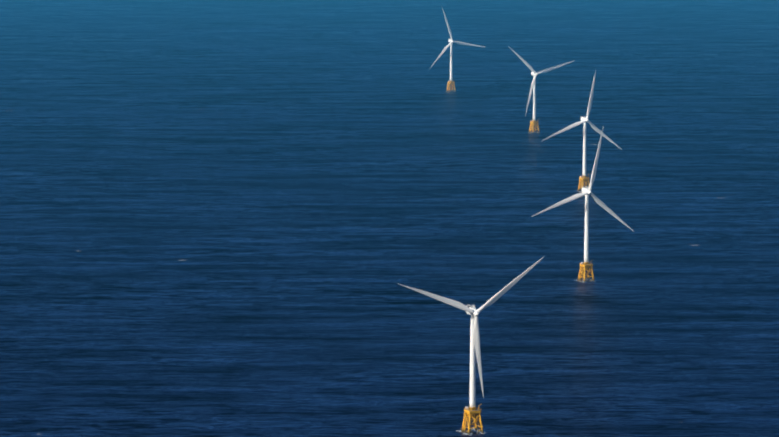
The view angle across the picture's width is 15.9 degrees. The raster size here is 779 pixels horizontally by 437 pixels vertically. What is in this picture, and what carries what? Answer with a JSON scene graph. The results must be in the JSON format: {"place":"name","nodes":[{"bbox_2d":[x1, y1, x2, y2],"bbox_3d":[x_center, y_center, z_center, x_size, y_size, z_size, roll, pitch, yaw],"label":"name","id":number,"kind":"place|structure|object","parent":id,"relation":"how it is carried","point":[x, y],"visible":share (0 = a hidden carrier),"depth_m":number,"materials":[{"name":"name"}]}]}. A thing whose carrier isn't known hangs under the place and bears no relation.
{"place":"outdoors","nodes":[
{"label":"outdoors","id":0,"kind":"place"},
{"bbox_2d":[0,0,778,436],"bbox_3d":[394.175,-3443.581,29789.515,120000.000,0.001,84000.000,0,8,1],"label":"sea","id":1,"kind":"structure","parent":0,"point":[232,218],"depth_m":3632.90,"materials":[{"name":"blue liquid"}]},
{"bbox_2d":[430,8,483,91],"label":"wind turbine","id":2,"kind":"object","parent":1,"relation":"on","point":[451,82],"visible":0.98,"depth_m":5547.77,"materials":[{"name":"white paint"}]},
{"bbox_2d":[397,256,544,434],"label":"wind turbine","id":3,"kind":"object","parent":1,"relation":"on","point":[473,412],"visible":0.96,"depth_m":2282.96,"materials":[{"name":"white paint"}]},
{"bbox_2d":[509,47,572,132],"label":"wind turbine","id":4,"kind":"object","parent":1,"relation":"on","point":[534,122],"visible":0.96,"depth_m":4730.88,"materials":[{"name":"white paint"}]},
{"bbox_2d":[531,129,632,282],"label":"wind turbine","id":5,"kind":"object","parent":1,"relation":"on","point":[586,193],"visible":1,"depth_m":3093.01,"materials":[{"name":"white paint"}]},
{"bbox_2d":[542,70,621,191],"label":"wind turbine","id":6,"kind":"object","parent":1,"relation":"on","point":[583,178],"visible":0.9,"depth_m":3916.75,"materials":[{"name":"white paint"}]}
]}

